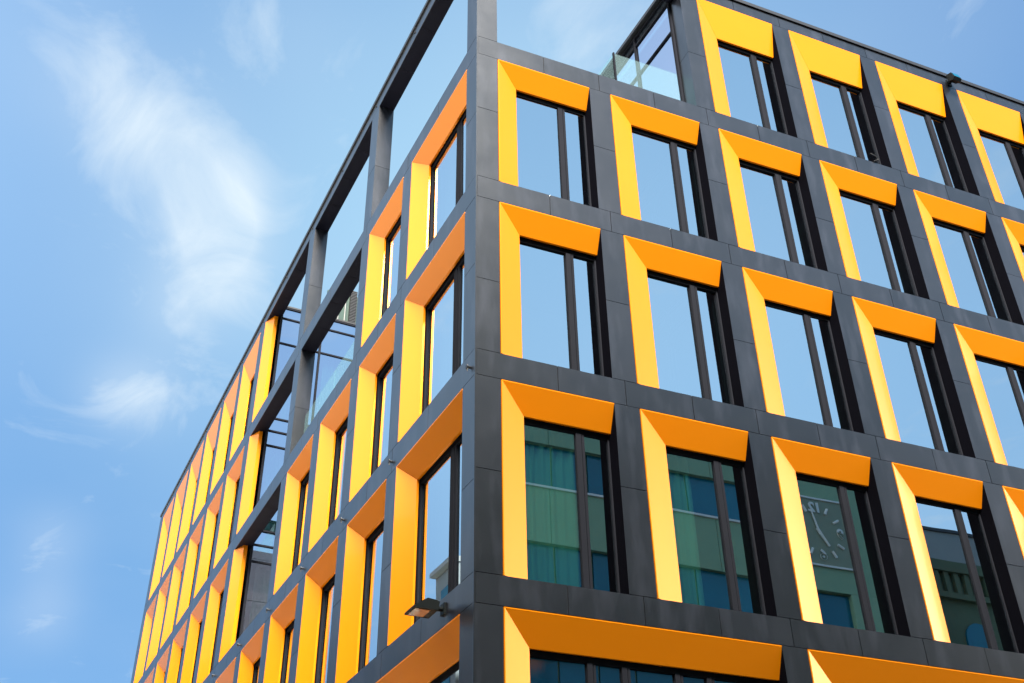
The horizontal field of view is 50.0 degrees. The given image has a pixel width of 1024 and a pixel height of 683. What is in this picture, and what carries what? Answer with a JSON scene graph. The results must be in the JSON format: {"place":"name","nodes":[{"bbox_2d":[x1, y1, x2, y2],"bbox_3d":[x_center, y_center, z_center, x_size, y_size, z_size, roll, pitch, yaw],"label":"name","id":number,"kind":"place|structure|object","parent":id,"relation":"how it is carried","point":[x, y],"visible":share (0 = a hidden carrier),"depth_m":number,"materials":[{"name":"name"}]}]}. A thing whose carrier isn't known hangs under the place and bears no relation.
{"place":"outdoors","nodes":[
{"label":"outdoors","id":0,"kind":"place"},
{"bbox_2d":[0,0,1023,682],"label":"sky","id":1,"kind":"structure","parent":0,"point":[165,165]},
{"bbox_3d":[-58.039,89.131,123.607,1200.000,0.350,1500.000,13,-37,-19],"label":"ground","id":2,"kind":"structure","parent":0,"visible":0},
{"bbox_2d":[131,0,1023,682],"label":"office building","id":3,"kind":"structure","parent":2,"relation":"on","point":[679,342],"depth_m":19.95,"materials":[{"name":"glass"},{"name":"dark metal"},{"name":"yellow paint"}]},
{"bbox_2d":[134,595,156,682],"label":"window","id":4,"kind":"structure","parent":3,"relation":"in","point":[149,614],"depth_m":42.64,"materials":[{"name":"metal"}]},
{"bbox_2d":[144,669,153,682],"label":"window","id":5,"kind":"structure","parent":3,"relation":"in","point":[149,680],"depth_m":38.78,"materials":[{"name":"metal"}]},
{"bbox_2d":[145,571,170,670],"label":"window","id":6,"kind":"structure","parent":3,"relation":"in","point":[156,631],"depth_m":40.75,"materials":[{"name":"metal"}]},
{"bbox_2d":[149,498,173,598],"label":"window","id":7,"kind":"structure","parent":3,"relation":"in","point":[166,520],"depth_m":44.84,"materials":[{"name":"metal"}]},
{"bbox_2d":[154,645,169,682],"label":"window","id":8,"kind":"structure","parent":3,"relation":"in","point":[162,663],"depth_m":37.29,"materials":[{"name":"metal"}]},
{"bbox_2d":[160,544,186,647],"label":"window","id":9,"kind":"structure","parent":3,"relation":"in","point":[178,566],"depth_m":38.90,"materials":[{"name":"metal"}]},
{"bbox_2d":[162,471,187,576],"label":"window","id":10,"kind":"structure","parent":3,"relation":"in","point":[180,493],"depth_m":42.98,"materials":[{"name":"metal"}]},
{"bbox_2d":[166,620,186,682],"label":"window","id":11,"kind":"structure","parent":3,"relation":"in","point":[177,647],"depth_m":35.28,"materials":[{"name":"metal"}]},
{"bbox_2d":[176,515,203,623],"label":"window","id":12,"kind":"structure","parent":3,"relation":"in","point":[191,561],"depth_m":37.03,"materials":[{"name":"metal"}]},
{"bbox_2d":[177,441,203,550],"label":"window","id":13,"kind":"structure","parent":3,"relation":"in","point":[190,495],"depth_m":41.11,"materials":[{"name":"metal"}]},
{"bbox_2d":[180,591,206,682],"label":"window","id":14,"kind":"structure","parent":3,"relation":"in","point":[194,631],"depth_m":33.24,"materials":[{"name":"metal"}]},
{"bbox_2d":[192,409,220,524],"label":"window","id":15,"kind":"structure","parent":3,"relation":"in","point":[212,434],"depth_m":39.24,"materials":[{"name":"metal"}]},
{"bbox_2d":[194,483,222,597],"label":"window","id":16,"kind":"structure","parent":3,"relation":"in","point":[213,509],"depth_m":35.16,"materials":[{"name":"metal"}]},
{"bbox_2d":[196,560,227,682],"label":"window","id":17,"kind":"structure","parent":3,"relation":"in","point":[210,635],"depth_m":31.21,"materials":[{"name":"metal"}]},
{"bbox_2d":[210,372,239,493],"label":"window","id":18,"kind":"structure","parent":3,"relation":"in","point":[229,404],"depth_m":37.37,"materials":[{"name":"metal"}]},
{"bbox_2d":[216,657,235,682],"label":"window","id":19,"kind":"structure","parent":3,"relation":"in","point":[227,676],"depth_m":27.38,"materials":[{"name":"metal"}]},
{"bbox_2d":[213,448,243,568],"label":"window","id":20,"kind":"structure","parent":3,"relation":"in","point":[233,477],"depth_m":33.28,"materials":[{"name":"metal"}]},
{"bbox_2d":[229,334,259,460],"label":"window","id":21,"kind":"structure","parent":3,"relation":"in","point":[242,415],"depth_m":35.49,"materials":[{"name":"metal"}]},
{"bbox_2d":[237,623,264,682],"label":"window","id":22,"kind":"structure","parent":3,"relation":"in","point":[250,656],"depth_m":25.80,"materials":[{"name":"metal"}]},
{"bbox_2d":[263,584,297,682],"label":"window","id":23,"kind":"structure","parent":3,"relation":"in","point":[279,647],"depth_m":23.76,"materials":[{"name":"metal"}]},
{"bbox_2d":[273,435,312,594],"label":"window","id":24,"kind":"structure","parent":3,"relation":"in","point":[295,499],"depth_m":25.54,"materials":[{"name":"metal"}]},
{"bbox_2d":[295,536,337,682],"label":"window","id":25,"kind":"structure","parent":3,"relation":"in","point":[314,641],"depth_m":21.68,"materials":[{"name":"metal"}]},
{"bbox_2d":[308,379,350,551],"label":"window","id":26,"kind":"structure","parent":3,"relation":"in","point":[326,507],"depth_m":23.63,"materials":[{"name":"metal"}]},
{"bbox_2d":[335,480,385,682],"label":"window","id":27,"kind":"structure","parent":3,"relation":"in","point":[359,613],"depth_m":19.61,"materials":[{"name":"metal"}]},
{"bbox_2d":[349,313,395,501],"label":"window","id":28,"kind":"structure","parent":3,"relation":"in","point":[372,419],"depth_m":21.72,"materials":[{"name":"metal"}]},
{"bbox_2d":[361,177,403,346],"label":"window","id":29,"kind":"structure","parent":3,"relation":"in","point":[383,251],"depth_m":23.80,"materials":[{"name":"metal"}]},
{"bbox_2d":[376,614,459,682],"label":"window","id":30,"kind":"structure","parent":3,"relation":"in","point":[436,660],"depth_m":15.55,"materials":[{"name":"metal"}]},
{"bbox_2d":[404,598,445,618],"bbox_3d":[-1.183,3.700,15.282,0.520,0.182,0.360,15,-38,-22],"label":"wall lamp","id":31,"kind":"object","parent":3,"relation":"attached to","point":[427,608],"visible":1,"depth_m":15.17,"materials":[{"name":"black metal"}]},
{"bbox_2d":[387,389,462,645],"bbox_3d":[-1.212,2.774,17.078,0.322,3.168,2.791,15,-38,-22],"label":"window","id":32,"kind":"structure","parent":3,"relation":"in","point":[426,544],"depth_m":17.46,"materials":[{"name":"metal"}]},
{"bbox_2d":[398,212,464,441],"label":"window","id":33,"kind":"structure","parent":3,"relation":"in","point":[433,329],"depth_m":19.55,"materials":[{"name":"glass"}]},
{"bbox_2d":[406,70,466,278],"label":"window","id":34,"kind":"structure","parent":3,"relation":"in","point":[438,173],"depth_m":21.64,"materials":[{"name":"metal"}]},
{"bbox_2d":[497,59,598,207],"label":"window","id":35,"kind":"structure","parent":3,"relation":"in","point":[546,144],"depth_m":20.52,"materials":[{"name":"glass"}]},
{"bbox_2d":[499,202,611,377],"bbox_3d":[0.631,-0.821,18.290,1.930,3.132,0.322,13,-37,-19],"label":"window","id":36,"kind":"structure","parent":3,"relation":"in","point":[553,308],"depth_m":18.43,"materials":[{"name":"glass"}]},
{"bbox_2d":[501,379,628,593],"bbox_3d":[0.684,2.151,16.228,1.930,3.168,0.322,13,-37,-19],"label":"window","id":37,"kind":"structure","parent":3,"relation":"in","point":[563,523],"depth_m":16.31,"materials":[{"name":"glass"}]},
{"bbox_2d":[503,607,787,682],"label":"window","id":38,"kind":"structure","parent":3,"relation":"in","point":[539,647],"depth_m":15.14,"materials":[{"name":"metal"}]},
{"bbox_2d":[610,95,717,240],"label":"window","id":39,"kind":"structure","parent":3,"relation":"in","point":[662,175],"depth_m":21.31,"materials":[{"name":"glass"}]},
{"bbox_2d":[623,235,743,406],"bbox_3d":[2.870,-0.317,19.074,2.023,3.132,0.322,13,-37,-19],"label":"window","id":40,"kind":"structure","parent":3,"relation":"in","point":[683,341],"depth_m":19.23,"materials":[{"name":"glass"}]},
{"bbox_2d":[639,409,776,616],"bbox_3d":[2.923,2.656,17.013,2.023,3.168,0.322,13,-37,-19],"label":"window","id":41,"kind":"structure","parent":3,"relation":"in","point":[709,544],"depth_m":17.11,"materials":[{"name":"glass"}]},
{"bbox_2d":[696,0,797,137],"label":"window","id":42,"kind":"structure","parent":3,"relation":"in","point":[747,81],"depth_m":24.36,"materials":[{"name":"glass"}]},
{"bbox_2d":[718,129,827,271],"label":"window","id":43,"kind":"structure","parent":3,"relation":"in","point":[773,212],"depth_m":22.13,"materials":[{"name":"glass"}]},
{"bbox_2d":[742,267,864,433],"bbox_3d":[5.145,0.195,19.871,2.023,3.132,0.322,13,-37,-19],"label":"window","id":44,"kind":"structure","parent":3,"relation":"in","point":[804,368],"depth_m":20.03,"materials":[{"name":"glass"}]},
{"bbox_2d":[788,30,891,167],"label":"window","id":45,"kind":"structure","parent":3,"relation":"in","point":[841,111],"depth_m":25.18,"materials":[{"name":"metal"}]},
{"bbox_2d":[771,437,910,636],"bbox_3d":[5.198,3.168,17.810,2.023,3.168,0.322,13,-37,-19],"label":"window","id":46,"kind":"structure","parent":3,"relation":"in","point":[845,574],"depth_m":17.92,"materials":[{"name":"glass"}]},
{"bbox_2d":[819,160,929,299],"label":"window","id":47,"kind":"structure","parent":3,"relation":"in","point":[872,229],"depth_m":22.94,"materials":[{"name":"glass"}]},
{"bbox_2d":[852,297,975,457],"bbox_3d":[7.419,0.708,20.669,2.023,3.132,0.322,13,-37,-19],"label":"window","id":48,"kind":"structure","parent":3,"relation":"in","point":[918,403],"depth_m":20.84,"materials":[{"name":"glass"}]},
{"bbox_2d":[807,649,1023,682],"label":"window","id":49,"kind":"structure","parent":3,"relation":"in","point":[825,667],"depth_m":16.59,"materials":[{"name":"metal"}]},
{"bbox_2d":[875,61,979,195],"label":"window","id":50,"kind":"structure","parent":3,"relation":"in","point":[928,137],"depth_m":25.99,"materials":[{"name":"metal"}]},
{"bbox_2d":[946,72,960,86],"bbox_3d":[10.837,-6.444,27.018,0.240,0.310,0.307,13,-37,-19],"label":"roof floodlight","id":51,"kind":"object","parent":3,"relation":"attached to","point":[953,78],"visible":1,"depth_m":26.94,"materials":[{"name":"black metal"}]},
{"bbox_2d":[891,462,1023,653],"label":"window","id":52,"kind":"structure","parent":3,"relation":"in","point":[969,597],"depth_m":18.74,"materials":[{"name":"glass"}]},
{"bbox_2d":[913,190,1023,324],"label":"window","id":53,"kind":"structure","parent":3,"relation":"in","point":[969,264],"depth_m":23.75,"materials":[{"name":"glass"}]},
{"bbox_2d":[953,324,1023,468],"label":"window","id":54,"kind":"structure","parent":3,"relation":"in","point":[994,364],"depth_m":21.74,"materials":[{"name":"glass"}]},
{"bbox_2d":[956,90,1023,209],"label":"window","id":55,"kind":"structure","parent":3,"relation":"in","point":[997,131],"depth_m":26.95,"materials":[{"name":"metal"}]},
{"bbox_2d":[1001,217,1023,280],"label":"window","id":56,"kind":"structure","parent":3,"relation":"in","point":[1014,230],"depth_m":24.74,"materials":[{"name":"metal"}]},
{"bbox_2d":[1002,486,1023,557],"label":"window","id":57,"kind":"structure","parent":3,"relation":"in","point":[1014,497],"depth_m":19.78,"materials":[{"name":"metal"}]}
]}

